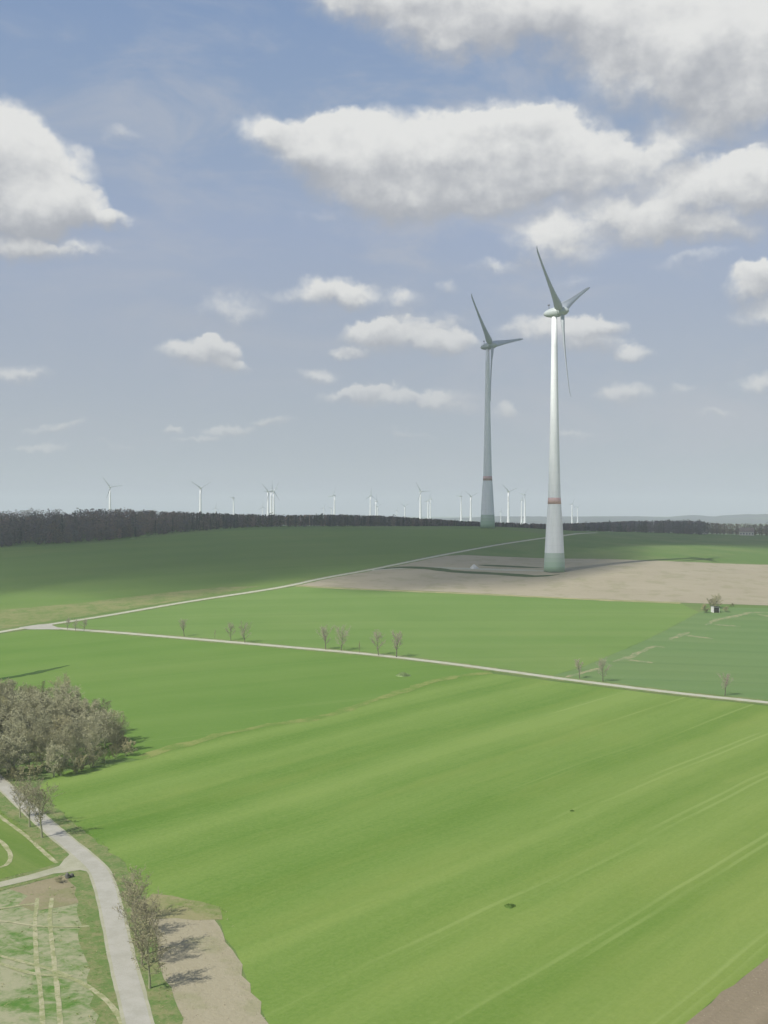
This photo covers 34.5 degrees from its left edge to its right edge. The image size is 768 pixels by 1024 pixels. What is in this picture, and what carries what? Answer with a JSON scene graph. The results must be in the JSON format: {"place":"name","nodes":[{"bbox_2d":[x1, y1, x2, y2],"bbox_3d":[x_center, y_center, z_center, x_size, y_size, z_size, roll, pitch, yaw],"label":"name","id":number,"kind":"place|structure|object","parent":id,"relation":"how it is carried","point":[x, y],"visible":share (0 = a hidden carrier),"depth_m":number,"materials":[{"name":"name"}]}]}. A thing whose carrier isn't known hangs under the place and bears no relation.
{"place":"outdoors","nodes":[
{"label":"outdoors","id":0,"kind":"place"},
{"bbox_2d":[0,868,53,886],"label":"side track","id":1,"kind":"structure","parent":0,"point":[25,878],"depth_m":196.92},
{"bbox_2d":[0,810,54,878],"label":"grass field","id":2,"kind":"structure","parent":0,"point":[28,856],"depth_m":210.62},
{"bbox_2d":[0,863,66,890],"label":"verge","id":3,"kind":"structure","parent":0,"point":[33,880],"depth_m":197.68,"materials":[{"name":"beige plant"}]},
{"bbox_2d":[19,623,61,628],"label":"road junction","id":4,"kind":"object","parent":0,"point":[45,626],"visible":1,"depth_m":535.75,"materials":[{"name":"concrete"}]},
{"bbox_2d":[9,876,78,910],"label":"bare soil","id":5,"kind":"structure","parent":0,"point":[60,893],"depth_m":189.90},
{"bbox_2d":[0,875,98,1023],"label":"worn field","id":6,"kind":"structure","parent":0,"point":[24,1009],"depth_m":160.54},
{"bbox_2d":[33,898,62,1023],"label":"wheel track","id":7,"kind":"structure","parent":6,"relation":"on","point":[56,982],"depth_m":161.41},
{"bbox_2d":[0,954,121,1023],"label":"wheel track","id":8,"kind":"structure","parent":6,"relation":"on","point":[111,1005],"depth_m":157.38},
{"bbox_2d":[48,852,89,873],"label":"road junction","id":9,"kind":"object","parent":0,"point":[71,862],"visible":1,"depth_m":203.63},
{"bbox_2d":[0,776,150,1023],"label":"road","id":10,"kind":"structure","parent":0,"point":[134,1007],"depth_m":175.93,"materials":[{"name":"concrete"}]},
{"bbox_2d":[0,774,154,1023],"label":"road shoulder","id":11,"kind":"object","parent":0,"point":[144,991],"visible":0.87,"depth_m":174.81},
{"bbox_2d":[0,764,183,1023],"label":"verge","id":12,"kind":"structure","parent":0,"point":[83,883],"depth_m":176.65,"materials":[{"name":"green plant"}]},
{"bbox_2d":[0,729,21,772],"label":"bare tree","id":13,"kind":"object","parent":12,"relation":"on","point":[12,738],"visible":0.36,"depth_m":272.85,"materials":[{"name":"brown plant"}]},
{"bbox_2d":[0,732,31,771],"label":"bare tree","id":14,"kind":"object","parent":12,"relation":"on","point":[15,754],"visible":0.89,"depth_m":269.03,"materials":[{"name":"brown plant"}]},
{"bbox_2d":[11,766,25,780],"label":"shrub","id":15,"kind":"object","parent":12,"relation":"on","point":[20,771],"visible":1,"depth_m":265.43,"materials":[{"name":"green plant"}]},
{"bbox_2d":[8,780,32,816],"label":"bare tree","id":16,"kind":"object","parent":12,"relation":"on","point":[17,794],"visible":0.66,"depth_m":234.89,"materials":[{"name":"brown plant"}]},
{"bbox_2d":[10,775,44,826],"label":"bare tree","id":17,"kind":"object","parent":12,"relation":"on","point":[24,801],"visible":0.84,"depth_m":228.09,"materials":[{"name":"brown plant"}]},
{"bbox_2d":[0,815,58,867],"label":"wheel track","id":18,"kind":"structure","parent":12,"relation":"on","point":[10,854],"depth_m":214.71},
{"bbox_2d":[21,781,58,837],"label":"bare tree","id":19,"kind":"object","parent":12,"relation":"on","point":[40,793],"visible":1,"depth_m":220.79,"materials":[{"name":"brown plant"}]},
{"bbox_2d":[0,903,88,927],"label":"wheel track","id":20,"kind":"structure","parent":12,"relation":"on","point":[37,925],"depth_m":175.75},
{"bbox_2d":[0,777,234,1023],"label":"grass tufts","id":21,"kind":"object","parent":12,"relation":"on","point":[82,919],"visible":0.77,"depth_m":176.58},
{"bbox_2d":[110,864,149,921],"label":"bare tree","id":22,"kind":"object","parent":12,"relation":"on","point":[137,878],"visible":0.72,"depth_m":177.81,"materials":[{"name":"brown plant"}]},
{"bbox_2d":[112,880,151,936],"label":"bare tree","id":23,"kind":"object","parent":12,"relation":"on","point":[130,894],"visible":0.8,"depth_m":171.54,"materials":[{"name":"brown plant"}]},
{"bbox_2d":[115,895,160,963],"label":"bare tree","id":24,"kind":"object","parent":12,"relation":"on","point":[141,918],"visible":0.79,"depth_m":161.49,"materials":[{"name":"brown plant"}]},
{"bbox_2d":[129,889,163,953],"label":"bare tree","id":25,"kind":"object","parent":12,"relation":"on","point":[152,904],"visible":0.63,"depth_m":165.54,"materials":[{"name":"brown plant"}]},
{"bbox_2d":[127,915,174,988],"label":"bare tree","id":26,"kind":"object","parent":12,"relation":"on","point":[145,940],"visible":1,"depth_m":153.71,"materials":[{"name":"brown plant"}]},
{"bbox_2d":[139,894,221,919],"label":"sparse stubble","id":27,"kind":"object","parent":12,"relation":"on","point":[198,910],"visible":0.8,"depth_m":183.21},
{"bbox_2d":[150,918,267,1023],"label":"fallow field","id":28,"kind":"structure","parent":0,"point":[207,990],"depth_m":158.18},
{"bbox_2d":[0,629,487,758],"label":"crop field","id":29,"kind":"structure","parent":0,"point":[161,692],"depth_m":404.26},
{"bbox_2d":[0,677,15,707],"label":"bare tree","id":30,"kind":"object","parent":29,"relation":"on","point":[7,685],"visible":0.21,"depth_m":328.64,"materials":[{"name":"brown plant"}]},
{"bbox_2d":[0,683,17,727],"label":"bare tree","id":31,"kind":"object","parent":29,"relation":"on","point":[1,684],"visible":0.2,"depth_m":317.12,"materials":[{"name":"brown plant"}]},
{"bbox_2d":[1,686,29,728],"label":"bare tree","id":32,"kind":"object","parent":29,"relation":"on","point":[19,689],"visible":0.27,"depth_m":320.63,"materials":[{"name":"brown plant"}]},
{"bbox_2d":[3,677,27,699],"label":"bare tree","id":33,"kind":"object","parent":29,"relation":"on","point":[8,681],"visible":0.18,"depth_m":337.03,"materials":[{"name":"brown plant"}]},
{"bbox_2d":[3,694,39,739],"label":"bare tree","id":34,"kind":"object","parent":29,"relation":"on","point":[29,708],"visible":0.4,"depth_m":301.57,"materials":[{"name":"brown plant"}]},
{"bbox_2d":[4,689,46,730],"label":"bare tree","id":35,"kind":"object","parent":29,"relation":"on","point":[21,696],"visible":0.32,"depth_m":308.25,"materials":[{"name":"brown plant"}]},
{"bbox_2d":[11,687,44,716],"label":"bare tree","id":36,"kind":"object","parent":29,"relation":"on","point":[33,699],"visible":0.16,"depth_m":313.11,"materials":[{"name":"brown plant"}]},
{"bbox_2d":[0,665,69,680],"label":"ditch grass","id":37,"kind":"structure","parent":29,"relation":"on","point":[31,673],"depth_m":421.84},
{"bbox_2d":[29,680,54,700],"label":"bare tree","id":38,"kind":"object","parent":29,"relation":"on","point":[42,689],"visible":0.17,"depth_m":326.46,"materials":[{"name":"brown plant"}]},
{"bbox_2d":[33,703,56,741],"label":"bare tree","id":39,"kind":"object","parent":29,"relation":"on","point":[38,711],"visible":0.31,"depth_m":300.20,"materials":[{"name":"brown plant"}]},
{"bbox_2d":[33,701,66,729],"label":"bare tree","id":40,"kind":"object","parent":29,"relation":"on","point":[48,706],"visible":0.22,"depth_m":304.51,"materials":[{"name":"brown plant"}]},
{"bbox_2d":[37,710,64,747],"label":"bare tree","id":41,"kind":"object","parent":29,"relation":"on","point":[50,717],"visible":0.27,"depth_m":294.53,"materials":[{"name":"brown plant"}]},
{"bbox_2d":[38,688,66,731],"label":"bare tree","id":42,"kind":"object","parent":29,"relation":"on","point":[49,698],"visible":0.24,"depth_m":314.14,"materials":[{"name":"brown plant"}]},
{"bbox_2d":[42,694,67,714],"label":"bare tree","id":43,"kind":"object","parent":29,"relation":"on","point":[52,702],"visible":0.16,"depth_m":309.49,"materials":[{"name":"brown plant"}]},
{"bbox_2d":[41,703,72,733],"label":"bare tree","id":44,"kind":"object","parent":29,"relation":"on","point":[65,708],"visible":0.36,"depth_m":298.96,"materials":[{"name":"brown plant"}]},
{"bbox_2d":[44,672,78,700],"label":"bare tree","id":45,"kind":"object","parent":29,"relation":"on","point":[65,681],"visible":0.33,"depth_m":333.39,"materials":[{"name":"brown plant"}]},
{"bbox_2d":[48,713,76,749],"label":"bare tree","id":46,"kind":"object","parent":29,"relation":"on","point":[58,722],"visible":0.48,"depth_m":290.67,"materials":[{"name":"brown plant"}]},
{"bbox_2d":[46,696,80,729],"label":"bare tree","id":47,"kind":"object","parent":29,"relation":"on","point":[67,703],"visible":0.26,"depth_m":307.80,"materials":[{"name":"brown plant"}]},
{"bbox_2d":[48,683,82,707],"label":"bare tree","id":48,"kind":"object","parent":29,"relation":"on","point":[65,689],"visible":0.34,"depth_m":324.27,"materials":[{"name":"brown plant"}]},
{"bbox_2d":[59,688,87,705],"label":"bare tree","id":49,"kind":"object","parent":29,"relation":"on","point":[76,694],"visible":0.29,"depth_m":321.12,"materials":[{"name":"brown plant"}]},
{"bbox_2d":[65,695,84,728],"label":"bare tree","id":50,"kind":"object","parent":29,"relation":"on","point":[75,702],"visible":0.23,"depth_m":312.62,"materials":[{"name":"brown plant"}]},
{"bbox_2d":[67,709,90,744],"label":"bare tree","id":51,"kind":"object","parent":29,"relation":"on","point":[83,715],"visible":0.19,"depth_m":301.67,"materials":[{"name":"brown plant"}]},
{"bbox_2d":[67,699,96,732],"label":"bare tree","id":52,"kind":"object","parent":29,"relation":"on","point":[80,710],"visible":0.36,"depth_m":307.36,"materials":[{"name":"brown plant"}]},
{"bbox_2d":[72,713,99,752],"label":"bare tree","id":53,"kind":"object","parent":29,"relation":"on","point":[80,717],"visible":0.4,"depth_m":294.36,"materials":[{"name":"brown plant"}]},
{"bbox_2d":[78,697,103,728],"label":"bare tree","id":54,"kind":"object","parent":29,"relation":"on","point":[94,705],"visible":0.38,"depth_m":311.82,"materials":[{"name":"brown plant"}]},
{"bbox_2d":[71,716,114,755],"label":"bare tree","id":55,"kind":"object","parent":29,"relation":"on","point":[91,723],"visible":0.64,"depth_m":290.36,"materials":[{"name":"brown plant"}]},
{"bbox_2d":[89,698,114,722],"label":"bare tree","id":56,"kind":"object","parent":29,"relation":"on","point":[103,706],"visible":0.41,"depth_m":315.75,"materials":[{"name":"brown plant"}]},
{"bbox_2d":[84,708,122,746],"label":"bare tree","id":57,"kind":"object","parent":29,"relation":"on","point":[103,713],"visible":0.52,"depth_m":300.41,"materials":[{"name":"brown plant"}]},
{"bbox_2d":[101,710,126,742],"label":"bare tree","id":58,"kind":"object","parent":29,"relation":"on","point":[116,715],"visible":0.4,"depth_m":305.95,"materials":[{"name":"brown plant"}]},
{"bbox_2d":[108,743,120,758],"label":"shrub","id":59,"kind":"object","parent":29,"relation":"on","point":[116,749],"visible":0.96,"depth_m":288.02,"materials":[{"name":"green plant"}]},
{"bbox_2d":[103,719,129,747],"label":"bare tree","id":60,"kind":"object","parent":29,"relation":"on","point":[118,725],"visible":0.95,"depth_m":294.56,"materials":[{"name":"brown plant"}]},
{"bbox_2d":[119,738,136,755],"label":"shrub","id":61,"kind":"object","parent":29,"relation":"on","point":[129,746],"visible":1,"depth_m":289.90,"materials":[{"name":"green plant"}]},
{"bbox_2d":[0,529,545,628],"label":"crop field","id":62,"kind":"structure","parent":0,"point":[30,577],"depth_m":785.86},
{"bbox_2d":[0,533,584,632],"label":"lane","id":63,"kind":"structure","parent":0,"point":[287,585],"depth_m":660.55,"materials":[{"name":"asphalt"}]},
{"bbox_2d":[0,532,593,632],"bbox_3d":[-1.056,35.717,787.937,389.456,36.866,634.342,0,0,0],"label":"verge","id":64,"kind":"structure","parent":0,"point":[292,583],"depth_m":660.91,"materials":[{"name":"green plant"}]},
{"bbox_2d":[132,672,491,759],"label":"field margin","id":65,"kind":"object","parent":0,"point":[149,754],"visible":1,"depth_m":331.64,"materials":[{"name":"green plant"}]},
{"bbox_2d":[53,587,697,674],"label":"crop field","id":66,"kind":"structure","parent":0,"point":[551,636],"depth_m":536.11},
{"bbox_2d":[0,517,767,1020],"bbox_3d":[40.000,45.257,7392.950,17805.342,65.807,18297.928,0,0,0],"label":"ground","id":67,"kind":"structure","parent":0,"point":[722,547],"depth_m":863.13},
{"bbox_2d":[0,703,31,743],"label":"bare tree","id":68,"kind":"object","parent":67,"relation":"on","point":[3,713],"visible":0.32,"depth_m":297.60,"materials":[{"name":"brown plant"}]},
{"bbox_2d":[2,714,35,753],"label":"bare tree","id":69,"kind":"object","parent":67,"relation":"on","point":[13,726],"visible":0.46,"depth_m":283.51,"materials":[{"name":"brown plant"}]},
{"bbox_2d":[3,708,36,752],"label":"bare tree","id":70,"kind":"object","parent":67,"relation":"on","point":[20,716],"visible":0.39,"depth_m":294.11,"materials":[{"name":"brown plant"}]},
{"bbox_2d":[14,723,43,767],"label":"bare tree","id":71,"kind":"object","parent":67,"relation":"on","point":[26,741],"visible":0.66,"depth_m":275.44,"materials":[{"name":"brown plant"}]},
{"bbox_2d":[25,764,43,779],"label":"shrub","id":72,"kind":"object","parent":67,"relation":"on","point":[31,768],"visible":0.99,"depth_m":266.13,"materials":[{"name":"green plant"}]},
{"bbox_2d":[18,713,63,759],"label":"bare tree","id":73,"kind":"object","parent":67,"relation":"on","point":[37,722],"visible":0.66,"depth_m":284.94,"materials":[{"name":"brown plant"}]},
{"bbox_2d":[31,732,61,769],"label":"bare tree","id":74,"kind":"object","parent":67,"relation":"on","point":[46,737],"visible":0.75,"depth_m":275.95,"materials":[{"name":"brown plant"}]},
{"bbox_2d":[45,726,75,762],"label":"bare tree","id":75,"kind":"object","parent":67,"relation":"on","point":[63,739],"visible":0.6,"depth_m":281.33,"materials":[{"name":"brown plant"}]},
{"bbox_2d":[55,722,75,759],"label":"bare tree","id":76,"kind":"object","parent":67,"relation":"on","point":[67,725],"visible":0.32,"depth_m":286.92,"materials":[{"name":"brown plant"}]},
{"bbox_2d":[85,754,97,766],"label":"shrub","id":77,"kind":"object","parent":67,"relation":"on","point":[92,761],"visible":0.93,"depth_m":278.16,"materials":[{"name":"green plant"}]},
{"bbox_2d":[80,728,109,759],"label":"bare tree","id":78,"kind":"object","parent":67,"relation":"on","point":[94,735],"visible":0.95,"depth_m":280.97,"materials":[{"name":"brown plant"}]},
{"bbox_2d":[95,746,112,762],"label":"shrub","id":79,"kind":"object","parent":67,"relation":"on","point":[105,751],"visible":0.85,"depth_m":282.86,"materials":[{"name":"green plant"}]},
{"bbox_2d":[0,586,257,627],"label":"weedy grass","id":80,"kind":"structure","parent":67,"relation":"on","point":[9,618],"depth_m":598.03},
{"bbox_2d":[0,507,545,546],"bbox_3d":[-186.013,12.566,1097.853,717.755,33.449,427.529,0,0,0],"label":"forest","id":81,"kind":"object","parent":67,"relation":"on","point":[89,526],"visible":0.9,"depth_m":1009.98,"materials":[{"name":"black plant"}]},
{"bbox_2d":[471,293,522,527],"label":"wind turbine","id":82,"kind":"object","parent":67,"relation":"on","point":[487,520],"visible":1,"depth_m":1010.14,"materials":[{"name":"paint"}]},
{"bbox_2d":[503,485,515,522],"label":"wind turbine","id":83,"kind":"object","parent":67,"relation":"on","point":[508,514],"visible":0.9,"depth_m":3797.39,"materials":[{"name":"paint"}]},
{"bbox_2d":[505,519,710,534],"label":"forest","id":84,"kind":"object","parent":67,"relation":"on","point":[684,527],"visible":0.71,"depth_m":1275.78,"materials":[{"name":"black plant"}]},
{"bbox_2d":[706,523,767,534],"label":"forest","id":85,"kind":"object","parent":67,"relation":"on","point":[724,529],"visible":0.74,"depth_m":1370.80,"materials":[{"name":"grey plant"}]},
{"bbox_2d":[738,528,753,535],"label":"farmhouse","id":86,"kind":"object","parent":67,"relation":"on","point":[746,531],"visible":0.96,"depth_m":1326.26,"materials":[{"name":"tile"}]},
{"bbox_2d":[0,0,767,516],"label":"sky","id":87,"kind":"structure","parent":0,"point":[245,245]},
{"bbox_2d":[39,674,767,1023],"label":"crop field","id":88,"kind":"structure","parent":0,"point":[385,860],"depth_m":214.75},
{"bbox_2d":[43,741,67,776],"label":"bare tree","id":89,"kind":"object","parent":88,"relation":"on","point":[51,758],"visible":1,"depth_m":268.82,"materials":[{"name":"brown plant"}]},
{"bbox_2d":[55,758,68,774],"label":"shrub","id":90,"kind":"object","parent":88,"relation":"on","point":[62,768],"visible":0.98,"depth_m":270.31,"materials":[{"name":"green plant"}]},
{"bbox_2d":[65,734,85,768],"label":"bare tree","id":91,"kind":"object","parent":88,"relation":"on","point":[75,746],"visible":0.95,"depth_m":274.32,"materials":[{"name":"brown plant"}]},
{"bbox_2d":[72,759,82,772],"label":"shrub","id":92,"kind":"object","parent":88,"relation":"on","point":[75,766],"visible":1,"depth_m":271.86,"materials":[{"name":"green plant"}]},
{"bbox_2d":[74,753,89,771],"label":"shrub","id":93,"kind":"object","parent":88,"relation":"on","point":[82,757],"visible":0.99,"depth_m":273.20,"materials":[{"name":"green plant"}]},
{"bbox_2d":[50,626,767,704],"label":"verge","id":94,"kind":"structure","parent":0,"point":[430,662],"depth_m":431.70,"materials":[{"name":"green plant"}]},
{"bbox_2d":[315,624,330,648],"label":"bare tree","id":95,"kind":"object","parent":94,"relation":"on","point":[323,636],"visible":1,"depth_m":463.49,"materials":[{"name":"brown plant"}]},
{"bbox_2d":[335,625,349,650],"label":"bare tree","id":96,"kind":"object","parent":94,"relation":"on","point":[347,631],"visible":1,"depth_m":460.61,"materials":[{"name":"brown plant"}]},
{"bbox_2d":[369,629,385,654],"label":"bare tree","id":97,"kind":"object","parent":94,"relation":"on","point":[378,636],"visible":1,"depth_m":448.89,"materials":[{"name":"brown plant"}]},
{"bbox_2d":[391,631,403,656],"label":"bare tree","id":98,"kind":"object","parent":94,"relation":"on","point":[397,636],"visible":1,"depth_m":443.75,"materials":[{"name":"brown plant"}]},
{"bbox_2d":[51,514,767,523],"bbox_3d":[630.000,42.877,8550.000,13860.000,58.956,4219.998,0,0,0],"label":"hills","id":99,"kind":"structure","parent":0,"point":[746,519],"depth_m":8013.66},
{"bbox_2d":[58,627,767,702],"bbox_3d":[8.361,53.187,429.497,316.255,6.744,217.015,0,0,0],"label":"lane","id":100,"kind":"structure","parent":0,"point":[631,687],"depth_m":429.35,"materials":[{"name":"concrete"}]},
{"bbox_2d":[145,908,767,1023],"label":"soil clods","id":101,"kind":"object","parent":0,"point":[256,1002],"visible":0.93,"depth_m":155.92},
{"bbox_2d":[372,567,543,570],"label":"access track","id":102,"kind":"structure","parent":0,"point":[471,569],"depth_m":718.28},
{"bbox_2d":[296,585,680,603],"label":"field margin","id":103,"kind":"object","parent":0,"point":[484,594],"visible":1,"depth_m":622.99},
{"bbox_2d":[302,555,767,604],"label":"harrowed field","id":104,"kind":"structure","parent":0,"point":[668,581],"depth_m":679.70,"materials":[{"name":"soil"}]},
{"bbox_2d":[374,566,558,576],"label":"grass bank","id":105,"kind":"structure","parent":104,"relation":"on","point":[470,572],"depth_m":705.33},
{"bbox_2d":[481,565,541,567],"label":"grass bank","id":106,"kind":"structure","parent":104,"relation":"on","point":[511,566],"depth_m":731.54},
{"bbox_2d":[536,248,589,571],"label":"wind turbine","id":107,"kind":"object","parent":104,"relation":"on","point":[554,560],"visible":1,"depth_m":707.17,"materials":[{"name":"paint"}]},
{"bbox_2d":[555,607,767,699],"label":"crop field","id":108,"kind":"structure","parent":0,"point":[738,653],"depth_m":440.26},
{"bbox_2d":[595,657,611,681],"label":"bare tree","id":109,"kind":"object","parent":108,"relation":"on","point":[602,664],"visible":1,"depth_m":392.60,"materials":[{"name":"brown plant"}]},
{"bbox_2d":[565,612,767,677],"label":"bare streak","id":110,"kind":"object","parent":108,"relation":"on","point":[634,654],"visible":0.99,"depth_m":491.05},
{"bbox_2d":[685,958,767,1023],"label":"ploughed field","id":111,"kind":"structure","parent":0,"point":[740,992],"depth_m":149.23,"materials":[{"name":"soil"}]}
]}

